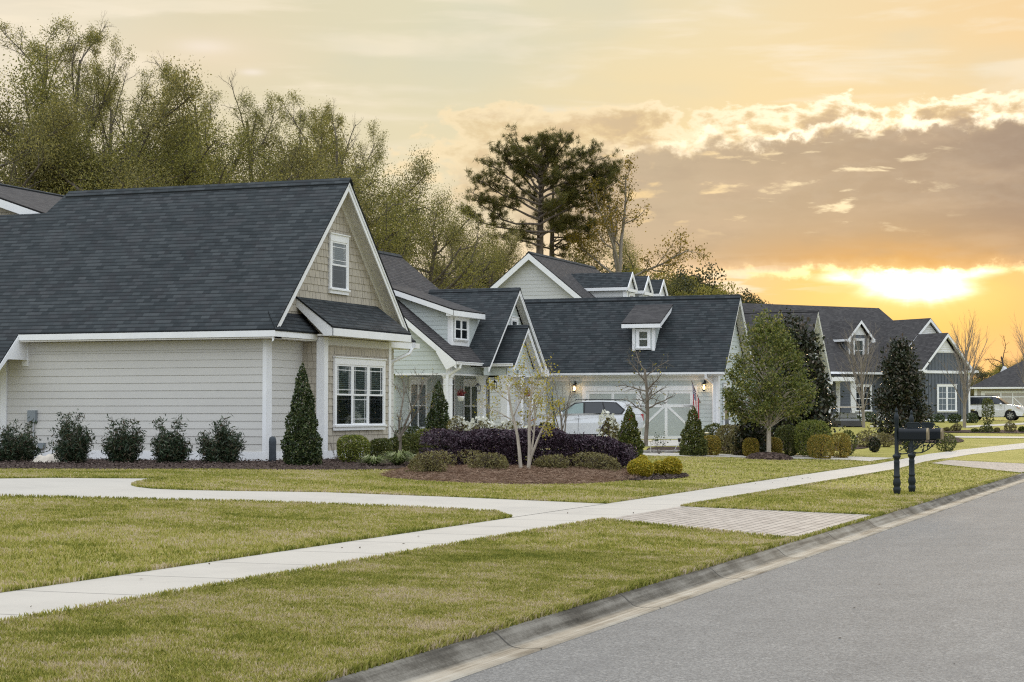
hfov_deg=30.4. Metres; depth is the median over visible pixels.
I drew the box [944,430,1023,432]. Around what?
planting bed
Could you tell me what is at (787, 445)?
garden shrub
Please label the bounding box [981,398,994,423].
upright shrub
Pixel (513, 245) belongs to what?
tree
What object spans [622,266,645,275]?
tree
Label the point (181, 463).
bark mulch
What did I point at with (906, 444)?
shrub
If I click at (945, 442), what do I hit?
shrub
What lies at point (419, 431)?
boxwood shrub
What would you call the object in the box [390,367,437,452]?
crape myrtle
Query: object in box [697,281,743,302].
tree
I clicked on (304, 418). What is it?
conical holly
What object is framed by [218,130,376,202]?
tree
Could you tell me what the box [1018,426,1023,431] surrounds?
shrub
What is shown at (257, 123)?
tree
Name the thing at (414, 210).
tree
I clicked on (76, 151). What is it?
tree
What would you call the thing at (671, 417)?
garage door
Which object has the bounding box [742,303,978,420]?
house
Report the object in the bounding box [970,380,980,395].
tree
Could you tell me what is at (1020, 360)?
tree
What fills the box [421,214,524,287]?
tree
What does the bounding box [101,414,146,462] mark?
nandina bush
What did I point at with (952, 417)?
foundation shrub
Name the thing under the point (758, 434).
shrub
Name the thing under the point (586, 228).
pine tree
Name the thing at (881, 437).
shrub
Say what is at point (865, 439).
shrub
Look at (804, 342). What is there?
magnolia tree
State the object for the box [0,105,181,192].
tree
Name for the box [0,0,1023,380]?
sky
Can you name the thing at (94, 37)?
tree
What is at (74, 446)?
nandina bush
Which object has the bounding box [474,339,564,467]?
crape myrtle
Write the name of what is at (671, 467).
golden shrub
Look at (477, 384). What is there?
pendant lantern
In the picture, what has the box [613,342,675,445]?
tree
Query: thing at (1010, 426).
shrub
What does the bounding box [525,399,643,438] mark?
parked car
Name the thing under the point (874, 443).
shrub
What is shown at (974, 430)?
shrub
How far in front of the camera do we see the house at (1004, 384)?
199.68 m
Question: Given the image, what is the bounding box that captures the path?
[965,423,1023,427]
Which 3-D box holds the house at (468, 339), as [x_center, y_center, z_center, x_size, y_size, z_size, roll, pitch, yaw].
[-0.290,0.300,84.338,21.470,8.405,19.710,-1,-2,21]
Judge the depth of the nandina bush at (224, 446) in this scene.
44.21 m
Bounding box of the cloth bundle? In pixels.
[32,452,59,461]
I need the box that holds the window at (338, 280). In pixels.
[328,232,350,295]
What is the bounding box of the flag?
[691,381,700,419]
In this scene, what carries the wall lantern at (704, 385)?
attached to the house at (468, 339)
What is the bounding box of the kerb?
[325,473,1023,681]
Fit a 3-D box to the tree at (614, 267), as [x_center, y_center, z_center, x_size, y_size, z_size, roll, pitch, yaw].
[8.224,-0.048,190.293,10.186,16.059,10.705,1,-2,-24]
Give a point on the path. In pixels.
(993, 425)
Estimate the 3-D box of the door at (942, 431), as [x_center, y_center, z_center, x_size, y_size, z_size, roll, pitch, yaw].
[8.433,1.813,36.965,0.035,0.224,0.185,-1,-2,21]
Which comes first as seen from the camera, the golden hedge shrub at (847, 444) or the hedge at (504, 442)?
the hedge at (504, 442)
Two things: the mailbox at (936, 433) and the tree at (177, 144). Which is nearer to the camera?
the mailbox at (936, 433)
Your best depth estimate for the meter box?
48.49 m
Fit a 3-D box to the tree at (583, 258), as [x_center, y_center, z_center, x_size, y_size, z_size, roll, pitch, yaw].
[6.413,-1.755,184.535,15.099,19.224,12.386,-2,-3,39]
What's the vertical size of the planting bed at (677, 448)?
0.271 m
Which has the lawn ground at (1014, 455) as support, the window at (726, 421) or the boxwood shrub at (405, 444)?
the boxwood shrub at (405, 444)
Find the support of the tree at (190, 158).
on the lawn ground at (1014, 455)
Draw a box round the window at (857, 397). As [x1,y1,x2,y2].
[855,384,872,411]
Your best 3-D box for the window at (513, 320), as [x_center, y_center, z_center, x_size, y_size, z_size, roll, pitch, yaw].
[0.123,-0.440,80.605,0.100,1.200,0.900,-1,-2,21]
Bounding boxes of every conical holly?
[280,362,322,465]
[424,380,450,447]
[617,405,645,457]
[678,406,708,455]
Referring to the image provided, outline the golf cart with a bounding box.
[829,407,861,426]
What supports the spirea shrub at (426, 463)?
on the lawn ground at (1014, 455)
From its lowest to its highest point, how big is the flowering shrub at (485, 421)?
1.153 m
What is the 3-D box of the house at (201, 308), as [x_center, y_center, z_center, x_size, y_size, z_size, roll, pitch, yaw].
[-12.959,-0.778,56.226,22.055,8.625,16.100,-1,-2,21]
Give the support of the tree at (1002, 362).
on the lawn ground at (1014, 455)
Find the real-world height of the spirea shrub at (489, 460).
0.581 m
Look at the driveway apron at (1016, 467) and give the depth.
55.29 m
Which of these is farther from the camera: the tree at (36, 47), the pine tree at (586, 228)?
the pine tree at (586, 228)
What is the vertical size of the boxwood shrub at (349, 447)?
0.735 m
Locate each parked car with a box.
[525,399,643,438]
[970,395,1023,420]
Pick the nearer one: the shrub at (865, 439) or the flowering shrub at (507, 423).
the flowering shrub at (507, 423)
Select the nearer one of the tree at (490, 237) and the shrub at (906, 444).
the shrub at (906, 444)
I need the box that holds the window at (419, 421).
[409,376,426,429]
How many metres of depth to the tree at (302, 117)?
131.91 m
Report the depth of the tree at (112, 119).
111.89 m
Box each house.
[0,178,419,460]
[378,250,773,438]
[489,251,667,428]
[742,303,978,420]
[970,361,1023,410]
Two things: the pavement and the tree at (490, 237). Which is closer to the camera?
the pavement
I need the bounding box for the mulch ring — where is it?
[745,452,793,459]
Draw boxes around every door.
[0,370,0,412]
[453,380,453,416]
[587,391,692,438]
[926,428,928,439]
[940,428,943,438]
[984,393,1023,406]
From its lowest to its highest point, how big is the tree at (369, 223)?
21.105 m
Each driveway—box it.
[0,478,601,516]
[640,440,695,445]
[643,453,886,460]
[955,436,1023,437]
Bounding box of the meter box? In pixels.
[27,410,45,450]
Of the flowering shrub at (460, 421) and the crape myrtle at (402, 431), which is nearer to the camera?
the crape myrtle at (402, 431)
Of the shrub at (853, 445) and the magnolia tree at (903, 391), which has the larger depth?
the magnolia tree at (903, 391)
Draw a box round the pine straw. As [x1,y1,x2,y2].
[378,462,640,483]
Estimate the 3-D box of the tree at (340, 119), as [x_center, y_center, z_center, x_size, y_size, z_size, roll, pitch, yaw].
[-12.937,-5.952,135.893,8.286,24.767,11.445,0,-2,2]
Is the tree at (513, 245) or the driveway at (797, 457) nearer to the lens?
the driveway at (797, 457)
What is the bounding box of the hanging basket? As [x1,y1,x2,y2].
[457,383,465,400]
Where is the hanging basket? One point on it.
(460, 396)
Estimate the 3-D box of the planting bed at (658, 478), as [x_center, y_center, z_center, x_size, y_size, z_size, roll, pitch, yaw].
[2.955,3.004,42.112,1.948,0.065,5.989,0,-2,7]
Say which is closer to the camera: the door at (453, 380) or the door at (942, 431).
the door at (942, 431)
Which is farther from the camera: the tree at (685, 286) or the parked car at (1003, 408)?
the tree at (685, 286)
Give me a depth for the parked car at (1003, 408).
143.99 m
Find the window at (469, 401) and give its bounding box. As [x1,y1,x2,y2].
[463,379,476,426]
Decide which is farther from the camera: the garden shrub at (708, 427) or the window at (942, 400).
the window at (942, 400)
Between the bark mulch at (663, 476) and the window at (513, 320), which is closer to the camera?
the bark mulch at (663, 476)
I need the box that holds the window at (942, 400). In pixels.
[937,384,957,411]
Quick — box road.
[451,483,1023,681]
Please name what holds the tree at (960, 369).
on the lawn ground at (1014, 455)
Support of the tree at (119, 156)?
on the lawn ground at (1014, 455)
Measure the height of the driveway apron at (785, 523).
0.099 m
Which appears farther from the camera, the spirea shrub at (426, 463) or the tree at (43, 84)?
the tree at (43, 84)
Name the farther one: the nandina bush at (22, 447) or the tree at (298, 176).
the tree at (298, 176)
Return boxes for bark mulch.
[0,456,413,468]
[605,473,688,479]
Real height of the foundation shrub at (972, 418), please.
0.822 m
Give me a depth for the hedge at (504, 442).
43.16 m
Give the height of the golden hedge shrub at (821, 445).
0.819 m
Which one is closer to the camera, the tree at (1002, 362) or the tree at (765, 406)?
the tree at (765, 406)
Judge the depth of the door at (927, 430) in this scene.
35.90 m
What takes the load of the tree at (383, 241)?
on the lawn ground at (1014, 455)
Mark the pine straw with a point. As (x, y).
(539, 472)
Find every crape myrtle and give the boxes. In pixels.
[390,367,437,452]
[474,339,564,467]
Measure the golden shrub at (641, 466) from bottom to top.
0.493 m
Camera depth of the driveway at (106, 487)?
30.54 m
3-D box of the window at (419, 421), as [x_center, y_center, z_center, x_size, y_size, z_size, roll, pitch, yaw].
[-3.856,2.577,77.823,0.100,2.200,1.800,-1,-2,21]
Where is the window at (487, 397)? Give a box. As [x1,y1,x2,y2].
[486,384,490,421]
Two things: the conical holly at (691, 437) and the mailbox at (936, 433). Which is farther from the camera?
the conical holly at (691, 437)
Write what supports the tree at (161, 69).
on the lawn ground at (1014, 455)
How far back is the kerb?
15.97 m
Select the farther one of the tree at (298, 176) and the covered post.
the tree at (298, 176)
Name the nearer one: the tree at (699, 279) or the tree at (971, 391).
the tree at (699, 279)
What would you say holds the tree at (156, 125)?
on the lawn ground at (1014, 455)
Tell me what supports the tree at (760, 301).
on the lawn ground at (1014, 455)
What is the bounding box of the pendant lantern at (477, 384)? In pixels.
[475,383,480,391]
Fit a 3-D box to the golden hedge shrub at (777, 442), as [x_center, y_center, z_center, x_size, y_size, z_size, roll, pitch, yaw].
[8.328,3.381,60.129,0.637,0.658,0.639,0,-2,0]
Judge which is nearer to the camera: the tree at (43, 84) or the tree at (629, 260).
the tree at (43, 84)
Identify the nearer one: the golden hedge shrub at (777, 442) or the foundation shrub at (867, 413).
the golden hedge shrub at (777, 442)
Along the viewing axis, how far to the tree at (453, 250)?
160.66 m
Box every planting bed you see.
[617,474,688,480]
[647,439,867,450]
[863,436,963,442]
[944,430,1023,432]
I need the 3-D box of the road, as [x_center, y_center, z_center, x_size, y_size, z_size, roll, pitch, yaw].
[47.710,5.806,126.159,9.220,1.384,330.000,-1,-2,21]
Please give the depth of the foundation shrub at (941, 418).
131.01 m
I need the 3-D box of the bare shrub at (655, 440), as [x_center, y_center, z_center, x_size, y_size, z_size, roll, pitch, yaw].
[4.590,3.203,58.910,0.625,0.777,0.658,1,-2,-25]
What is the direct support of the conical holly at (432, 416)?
on the lawn ground at (1014, 455)
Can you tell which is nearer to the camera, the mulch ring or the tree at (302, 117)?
the mulch ring
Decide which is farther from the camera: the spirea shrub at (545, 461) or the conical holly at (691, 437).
the conical holly at (691, 437)
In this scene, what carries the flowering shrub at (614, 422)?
on the lawn ground at (1014, 455)
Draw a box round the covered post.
[269,436,275,461]
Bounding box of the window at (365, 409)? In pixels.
[333,356,386,430]
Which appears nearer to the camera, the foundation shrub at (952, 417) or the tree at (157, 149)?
the tree at (157, 149)
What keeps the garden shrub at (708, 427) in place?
on the lawn ground at (1014, 455)
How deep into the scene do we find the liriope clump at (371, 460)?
43.68 m
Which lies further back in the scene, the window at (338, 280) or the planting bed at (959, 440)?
the planting bed at (959, 440)
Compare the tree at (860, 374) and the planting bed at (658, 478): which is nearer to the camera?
the planting bed at (658, 478)
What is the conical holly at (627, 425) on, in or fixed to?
on the lawn ground at (1014, 455)
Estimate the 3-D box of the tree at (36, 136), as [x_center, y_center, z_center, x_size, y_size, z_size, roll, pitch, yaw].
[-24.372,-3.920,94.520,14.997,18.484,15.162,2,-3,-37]
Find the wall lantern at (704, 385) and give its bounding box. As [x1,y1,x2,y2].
[702,379,705,390]
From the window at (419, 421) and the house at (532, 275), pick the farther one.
the house at (532, 275)
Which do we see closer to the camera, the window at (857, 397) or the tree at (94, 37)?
the tree at (94, 37)
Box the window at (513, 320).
[510,316,518,324]
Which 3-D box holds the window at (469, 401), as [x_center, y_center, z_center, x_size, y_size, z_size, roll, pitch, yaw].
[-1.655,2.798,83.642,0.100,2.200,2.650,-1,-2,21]
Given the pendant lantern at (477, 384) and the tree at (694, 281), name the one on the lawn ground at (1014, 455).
the tree at (694, 281)
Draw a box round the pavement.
[0,443,1023,619]
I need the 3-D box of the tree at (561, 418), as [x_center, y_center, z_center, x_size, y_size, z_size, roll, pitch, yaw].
[1.416,2.295,57.950,1.298,2.475,0.883,1,-2,-17]
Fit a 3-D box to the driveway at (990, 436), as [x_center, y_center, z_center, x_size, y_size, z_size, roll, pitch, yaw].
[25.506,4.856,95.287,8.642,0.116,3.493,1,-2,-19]
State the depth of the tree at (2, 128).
96.58 m
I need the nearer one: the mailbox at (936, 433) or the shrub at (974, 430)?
the mailbox at (936, 433)
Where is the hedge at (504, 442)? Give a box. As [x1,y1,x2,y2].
[418,420,637,467]
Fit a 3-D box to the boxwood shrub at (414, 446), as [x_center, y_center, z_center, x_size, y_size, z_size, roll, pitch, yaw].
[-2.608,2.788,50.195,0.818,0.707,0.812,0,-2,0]
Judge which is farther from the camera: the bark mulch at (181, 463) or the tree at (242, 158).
the tree at (242, 158)
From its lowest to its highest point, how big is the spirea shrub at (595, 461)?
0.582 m
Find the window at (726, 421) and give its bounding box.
[723,382,729,424]
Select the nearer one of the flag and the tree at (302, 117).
the flag
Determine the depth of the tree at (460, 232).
149.45 m
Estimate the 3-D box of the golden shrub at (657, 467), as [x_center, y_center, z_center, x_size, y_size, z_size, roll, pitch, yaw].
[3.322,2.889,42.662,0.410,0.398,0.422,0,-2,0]
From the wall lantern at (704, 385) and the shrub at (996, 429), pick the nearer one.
the wall lantern at (704, 385)
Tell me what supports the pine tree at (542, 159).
on the lawn ground at (1014, 455)
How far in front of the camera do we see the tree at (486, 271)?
168.53 m
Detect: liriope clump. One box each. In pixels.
[360,454,387,464]
[373,449,413,464]
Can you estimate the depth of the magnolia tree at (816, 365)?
61.74 m
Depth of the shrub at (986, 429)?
104.93 m
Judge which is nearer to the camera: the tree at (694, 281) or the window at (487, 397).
the window at (487, 397)
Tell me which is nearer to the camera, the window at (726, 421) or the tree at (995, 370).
the window at (726, 421)
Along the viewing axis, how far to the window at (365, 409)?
49.72 m
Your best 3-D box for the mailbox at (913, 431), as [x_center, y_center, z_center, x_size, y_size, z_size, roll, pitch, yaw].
[7.628,2.132,36.077,0.692,1.720,0.185,-1,-2,21]
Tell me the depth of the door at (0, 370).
48.96 m
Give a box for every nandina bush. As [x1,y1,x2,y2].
[0,417,43,461]
[46,409,96,462]
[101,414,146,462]
[150,414,193,462]
[192,414,246,462]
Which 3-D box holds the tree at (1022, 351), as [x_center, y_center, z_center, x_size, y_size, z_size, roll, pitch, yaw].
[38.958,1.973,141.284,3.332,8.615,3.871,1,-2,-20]
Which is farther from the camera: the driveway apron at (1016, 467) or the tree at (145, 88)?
the tree at (145, 88)
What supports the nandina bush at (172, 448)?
on the lawn ground at (1014, 455)
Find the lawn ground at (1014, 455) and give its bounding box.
[0,417,1023,681]
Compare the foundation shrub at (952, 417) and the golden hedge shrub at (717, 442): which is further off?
the foundation shrub at (952, 417)
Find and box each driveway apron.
[609,506,870,536]
[935,460,1023,472]
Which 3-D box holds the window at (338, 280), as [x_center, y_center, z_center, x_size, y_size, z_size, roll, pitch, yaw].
[-4.578,-2.040,50.067,0.100,1.600,1.170,-1,-2,21]
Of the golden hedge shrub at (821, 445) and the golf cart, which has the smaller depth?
the golden hedge shrub at (821, 445)
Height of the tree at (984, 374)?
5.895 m
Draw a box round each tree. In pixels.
[0,11,136,183]
[0,12,116,188]
[0,38,261,193]
[0,71,170,194]
[0,84,122,189]
[0,91,182,194]
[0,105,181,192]
[1,55,303,191]
[29,110,169,194]
[69,53,202,160]
[79,54,172,160]
[79,88,278,189]
[80,119,191,186]
[88,106,263,182]
[146,51,287,183]
[157,112,289,184]
[199,70,324,182]
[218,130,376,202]
[234,115,423,270]
[253,119,423,257]
[267,90,349,178]
[289,108,490,288]
[305,98,388,213]
[348,145,498,287]
[402,180,511,288]
[407,200,486,288]
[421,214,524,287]
[443,224,525,288]
[452,219,517,288]
[455,122,626,254]
[458,253,505,287]
[520,149,606,259]
[536,377,580,448]
[563,150,715,284]
[563,232,616,272]
[601,230,695,295]
[604,261,628,272]
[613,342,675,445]
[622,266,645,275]
[634,269,699,295]
[652,269,710,294]
[670,262,726,294]
[673,284,714,295]
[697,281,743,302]
[719,305,819,451]
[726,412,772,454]
[727,287,761,303]
[752,295,768,303]
[753,308,844,449]
[781,354,838,450]
[834,319,884,427]
[867,333,935,444]
[935,312,993,427]
[970,366,989,395]
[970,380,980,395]
[975,336,1023,379]
[986,362,1007,375]
[998,353,1023,367]
[1011,312,1023,389]
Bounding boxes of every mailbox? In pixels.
[893,408,928,493]
[908,410,943,491]
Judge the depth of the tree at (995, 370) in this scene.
244.86 m
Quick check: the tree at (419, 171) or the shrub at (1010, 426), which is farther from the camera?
the tree at (419, 171)
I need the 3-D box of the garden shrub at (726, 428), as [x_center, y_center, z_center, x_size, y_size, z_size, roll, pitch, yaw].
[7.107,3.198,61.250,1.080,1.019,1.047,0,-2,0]
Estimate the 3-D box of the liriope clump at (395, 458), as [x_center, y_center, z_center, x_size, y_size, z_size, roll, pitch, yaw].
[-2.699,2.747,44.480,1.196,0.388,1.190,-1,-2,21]
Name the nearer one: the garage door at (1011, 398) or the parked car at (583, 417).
the parked car at (583, 417)
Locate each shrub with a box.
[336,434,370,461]
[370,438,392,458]
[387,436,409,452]
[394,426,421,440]
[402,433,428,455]
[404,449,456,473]
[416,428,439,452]
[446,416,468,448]
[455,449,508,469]
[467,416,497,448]
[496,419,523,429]
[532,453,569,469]
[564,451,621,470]
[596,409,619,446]
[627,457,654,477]
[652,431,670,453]
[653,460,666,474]
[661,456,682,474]
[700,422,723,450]
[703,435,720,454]
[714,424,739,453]
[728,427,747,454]
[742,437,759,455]
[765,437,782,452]
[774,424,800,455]
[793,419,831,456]
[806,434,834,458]
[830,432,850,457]
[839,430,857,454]
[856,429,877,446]
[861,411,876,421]
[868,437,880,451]
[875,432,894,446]
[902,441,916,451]
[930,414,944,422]
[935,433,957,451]
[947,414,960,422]
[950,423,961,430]
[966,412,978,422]
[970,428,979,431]
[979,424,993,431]
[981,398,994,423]
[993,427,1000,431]
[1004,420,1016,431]
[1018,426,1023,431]
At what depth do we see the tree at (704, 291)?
190.62 m
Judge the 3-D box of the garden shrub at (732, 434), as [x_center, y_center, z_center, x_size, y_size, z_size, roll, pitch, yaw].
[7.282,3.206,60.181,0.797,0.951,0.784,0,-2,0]
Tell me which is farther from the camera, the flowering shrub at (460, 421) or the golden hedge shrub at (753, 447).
the golden hedge shrub at (753, 447)
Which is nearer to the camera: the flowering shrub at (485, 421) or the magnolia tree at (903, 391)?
the flowering shrub at (485, 421)
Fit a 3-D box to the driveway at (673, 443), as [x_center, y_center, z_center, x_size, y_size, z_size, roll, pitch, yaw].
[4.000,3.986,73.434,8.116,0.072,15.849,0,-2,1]
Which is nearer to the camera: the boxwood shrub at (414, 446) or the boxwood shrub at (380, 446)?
the boxwood shrub at (380, 446)
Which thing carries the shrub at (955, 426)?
on the lawn ground at (1014, 455)
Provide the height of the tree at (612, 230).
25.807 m

